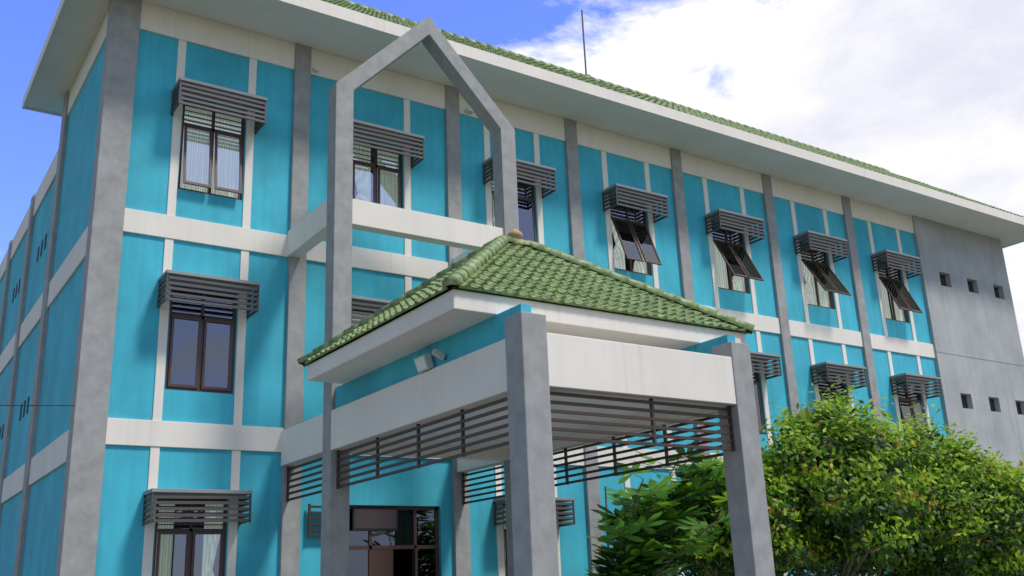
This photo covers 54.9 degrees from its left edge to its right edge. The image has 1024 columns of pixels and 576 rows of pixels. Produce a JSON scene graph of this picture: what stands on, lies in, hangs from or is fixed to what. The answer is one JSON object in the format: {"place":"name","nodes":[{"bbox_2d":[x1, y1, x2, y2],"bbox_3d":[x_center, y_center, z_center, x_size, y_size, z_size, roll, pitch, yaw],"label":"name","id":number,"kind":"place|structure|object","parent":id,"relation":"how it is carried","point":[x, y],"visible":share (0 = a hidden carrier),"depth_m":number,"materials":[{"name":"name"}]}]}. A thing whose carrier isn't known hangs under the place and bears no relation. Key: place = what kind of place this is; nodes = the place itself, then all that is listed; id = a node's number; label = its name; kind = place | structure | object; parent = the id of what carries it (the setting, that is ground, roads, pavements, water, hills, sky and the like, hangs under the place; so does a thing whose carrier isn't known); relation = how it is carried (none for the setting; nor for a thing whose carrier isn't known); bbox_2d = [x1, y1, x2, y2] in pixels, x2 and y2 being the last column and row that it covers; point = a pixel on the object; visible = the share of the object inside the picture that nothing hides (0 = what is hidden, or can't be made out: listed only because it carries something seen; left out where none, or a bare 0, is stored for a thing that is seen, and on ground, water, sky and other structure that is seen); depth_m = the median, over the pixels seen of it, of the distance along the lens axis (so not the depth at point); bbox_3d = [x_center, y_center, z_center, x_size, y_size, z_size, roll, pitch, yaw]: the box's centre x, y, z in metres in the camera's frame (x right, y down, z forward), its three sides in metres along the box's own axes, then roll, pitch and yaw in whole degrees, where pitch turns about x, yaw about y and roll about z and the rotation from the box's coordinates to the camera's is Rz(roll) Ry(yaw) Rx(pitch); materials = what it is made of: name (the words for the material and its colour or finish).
{"place":"outdoors","nodes":[
{"label":"outdoors","id":0,"kind":"place"},
{"bbox_2d":[320,16,518,575],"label":"gabled portal frame","id":1,"kind":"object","parent":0,"point":[432,39],"depth_m":20.54,"materials":[{"name":"grey concrete"}]},
{"bbox_2d":[0,0,1023,355],"label":"sky","id":2,"kind":"structure","parent":0,"point":[930,92],"materials":[{"name":"blue"}]},
{"bbox_2d":[95,30,947,575],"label":"wall","id":3,"kind":"structure","parent":0,"point":[121,526],"depth_m":22.51,"materials":[{"name":"blue paint"}]},
{"bbox_2d":[0,0,901,575],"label":"columns","id":4,"kind":"structure","parent":3,"relation":"attached to","point":[84,464],"depth_m":21.49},
{"bbox_2d":[0,1,935,575],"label":"white building bands","id":5,"kind":"object","parent":3,"relation":"attached to","point":[156,431],"visible":0.48,"depth_m":23.57,"materials":[{"name":"white paint"}]},
{"bbox_2d":[167,121,914,575],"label":"dark windows","id":6,"kind":"structure","parent":3,"relation":"attached to","point":[185,339],"depth_m":21.24,"materials":[{"name":"black"}]},
{"bbox_2d":[152,100,931,575],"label":"window frames","id":7,"kind":"structure","parent":3,"relation":"attached to","point":[200,372],"depth_m":21.85,"materials":[{"name":"black metal"}]},
{"bbox_2d":[204,105,927,441],"bbox_3d":[3.646,0.475,27.338,25.280,6.355,0.789,9,-20,-33],"label":"window glass","id":8,"kind":"object","parent":7,"relation":"in","point":[526,225],"visible":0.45,"depth_m":30.11,"materials":[{"name":"black glass"}]},
{"bbox_2d":[142,77,942,526],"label":"window awnings","id":9,"kind":"object","parent":3,"relation":"attached to","point":[258,118],"depth_m":23.62,"materials":[{"name":"grey metal"}]},
{"bbox_2d":[184,308,866,575],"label":"shaded window glass","id":10,"kind":"object","parent":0,"point":[671,574],"visible":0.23,"depth_m":25.76,"materials":[{"name":"black glass"}]},
{"bbox_2d":[304,243,747,365],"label":"portico roof tiles","id":11,"kind":"object","parent":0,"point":[524,272],"visible":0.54,"depth_m":16.57,"materials":[{"name":"green tile"}]},
{"bbox_2d":[297,235,500,366],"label":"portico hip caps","id":12,"kind":"object","parent":11,"relation":"on","point":[362,322],"visible":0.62,"depth_m":18.27,"materials":[{"name":"green tile"}]},
{"bbox_2d":[442,235,507,286],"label":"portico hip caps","id":13,"kind":"object","parent":11,"relation":"on","point":[468,268],"visible":1,"depth_m":15.37,"materials":[{"name":"green tile"}]},
{"bbox_2d":[504,235,528,244],"bbox_3d":[0.068,-0.868,18.470,0.620,0.149,0.263,9,-20,-33],"label":"ridge cap","id":14,"kind":"object","parent":11,"relation":"on","point":[513,239],"visible":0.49,"depth_m":18.37,"materials":[{"name":"green tile"}]},
{"bbox_2d":[507,229,522,246],"bbox_3d":[0.060,-0.949,18.491,0.300,0.360,0.300,9,-20,-33],"label":"roof finial","id":15,"kind":"object","parent":14,"relation":"on","point":[515,233],"visible":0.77,"depth_m":18.39,"materials":[{"name":"beige ceramic"}]},
{"bbox_2d":[527,240,754,333],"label":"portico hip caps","id":16,"kind":"object","parent":11,"relation":"on","point":[712,313],"visible":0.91,"depth_m":17.83,"materials":[{"name":"green tile"}]},
{"bbox_2d":[381,395,675,448],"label":"portico ceiling","id":17,"kind":"structure","parent":0,"point":[553,415],"depth_m":17.60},
{"bbox_2d":[155,103,906,575],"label":"window curtains","id":18,"kind":"object","parent":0,"point":[197,159],"visible":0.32,"depth_m":22.18,"materials":[{"name":"white fabric"}]},
{"bbox_2d":[504,311,774,575],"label":"portico columns","id":19,"kind":"structure","parent":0,"point":[535,545],"depth_m":13.60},
{"bbox_2d":[308,289,745,460],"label":"white portico beams","id":20,"kind":"structure","parent":19,"relation":"on","point":[598,353],"depth_m":15.37,"materials":[{"name":"white paint"}]},
{"bbox_2d":[286,391,734,537],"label":"portico slat screens","id":21,"kind":"object","parent":20,"relation":"attached to","point":[654,437],"visible":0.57,"depth_m":15.88,"materials":[{"name":"grey metal"}]},
{"bbox_2d":[335,304,734,408],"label":"turquoise portico upstands","id":22,"kind":"object","parent":20,"relation":"on","point":[480,335],"visible":0.36,"depth_m":16.23,"materials":[{"name":"teal paint"}]},
{"bbox_2d":[414,348,445,372],"bbox_3d":[-1.293,1.164,15.747,0.296,0.267,0.710,9,-20,-33],"label":"floodlight","id":23,"kind":"object","parent":22,"relation":"attached to","point":[423,363],"visible":1,"depth_m":15.75,"materials":[{"name":"grey metal"}]},
{"bbox_2d":[912,215,1023,471],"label":"wall","id":24,"kind":"structure","parent":0,"point":[978,351],"depth_m":36.52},
{"bbox_2d":[939,274,1021,414],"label":"small windows","id":25,"kind":"structure","parent":24,"relation":"attached to","point":[963,397],"depth_m":36.86,"materials":[{"name":"black"}]},
{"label":"forecourt pavement","id":26,"kind":"structure","parent":0,"visible":0},
{"bbox_2d":[281,199,503,472],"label":"house tie beams","id":27,"kind":"structure","parent":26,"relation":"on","point":[302,443],"depth_m":20.99,"materials":[{"name":"white paint"}]},
{"bbox_2d":[584,440,729,575],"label":"tree","id":28,"kind":"object","parent":26,"relation":"on","point":[628,531],"visible":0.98,"depth_m":19.50,"materials":[{"name":"green plant"}]},
{"bbox_2d":[664,450,831,575],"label":"tree","id":29,"kind":"object","parent":26,"relation":"on","point":[717,560],"visible":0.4,"depth_m":20.49,"materials":[{"name":"green plant"}]},
{"bbox_2d":[710,379,957,575],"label":"tree","id":30,"kind":"object","parent":26,"relation":"on","point":[844,471],"visible":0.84,"depth_m":21.23,"materials":[{"name":"green plant"}]},
{"bbox_2d":[786,422,973,575],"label":"tree","id":31,"kind":"object","parent":26,"relation":"on","point":[879,572],"visible":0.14,"depth_m":22.88,"materials":[{"name":"green plant"}]},
{"bbox_2d":[860,402,1023,575],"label":"tree","id":32,"kind":"object","parent":26,"relation":"on","point":[988,511],"visible":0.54,"depth_m":23.23,"materials":[{"name":"green plant"}]},
{"bbox_2d":[970,447,1023,575],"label":"tree","id":33,"kind":"object","parent":26,"relation":"on","point":[1021,533],"visible":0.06,"depth_m":24.83,"materials":[{"name":"green plant"}]},
{"label":"ground","id":34,"kind":"structure","parent":0,"visible":0},
{"bbox_2d":[0,44,411,575],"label":"building rear walls","id":35,"kind":"structure","parent":34,"relation":"on","point":[43,525],"depth_m":22.73,"materials":[{"name":"blue paint"}]},
{"bbox_2d":[0,233,46,438],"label":"vent openings","id":36,"kind":"object","parent":35,"relation":"attached to","point":[12,302],"visible":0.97,"depth_m":26.13,"materials":[{"name":"black"}]},
{"bbox_2d":[0,405,74,405],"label":"overhead cable","id":37,"kind":"object","parent":35,"relation":"attached to","point":[37,405],"visible":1,"depth_m":18.06,"materials":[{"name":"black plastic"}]},
{"bbox_2d":[312,67,473,113],"bbox_3d":[7.610,1.597,29.944,29.201,10.367,0.170,9,-20,-33],"label":"facade conduit and cctv","id":38,"kind":"object","parent":35,"relation":"attached to","point":[468,110],"visible":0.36,"depth_m":25.84,"materials":[{"name":"white plastic"}]},
{"bbox_2d":[22,0,1023,248],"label":"roof fascia","id":39,"kind":"structure","parent":35,"relation":"on","point":[363,20],"depth_m":26.95,"materials":[{"name":"white paint"}]},
{"bbox_2d":[321,0,1023,217],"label":"roof tiles","id":40,"kind":"object","parent":39,"relation":"on","point":[377,14],"visible":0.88,"depth_m":29.89,"materials":[{"name":"green tile"}]},
{"bbox_2d":[581,10,590,75],"bbox_3d":[2.397,-8.078,32.770,0.200,2.650,0.200,9,-20,-33],"label":"lightning rod","id":41,"kind":"object","parent":40,"relation":"on","point":[584,43],"visible":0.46,"depth_m":32.77,"materials":[{"name":"grey metal"}]},
{"bbox_2d":[342,0,889,171],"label":"roof ridge caps","id":42,"kind":"object","parent":40,"relation":"on","point":[500,49],"visible":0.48,"depth_m":32.56,"materials":[{"name":"green tile"}]},
{"bbox_2d":[25,0,1023,246],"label":"roof soffit","id":43,"kind":"structure","parent":35,"relation":"on","point":[76,31],"depth_m":26.18,"materials":[{"name":"white paint"}]},
{"bbox_2d":[349,505,438,575],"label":"entrance door","id":44,"kind":"structure","parent":34,"relation":"on","point":[382,539],"depth_m":21.75,"materials":[{"name":"dark brown metal"},{"name":"dark glass"}]}
]}

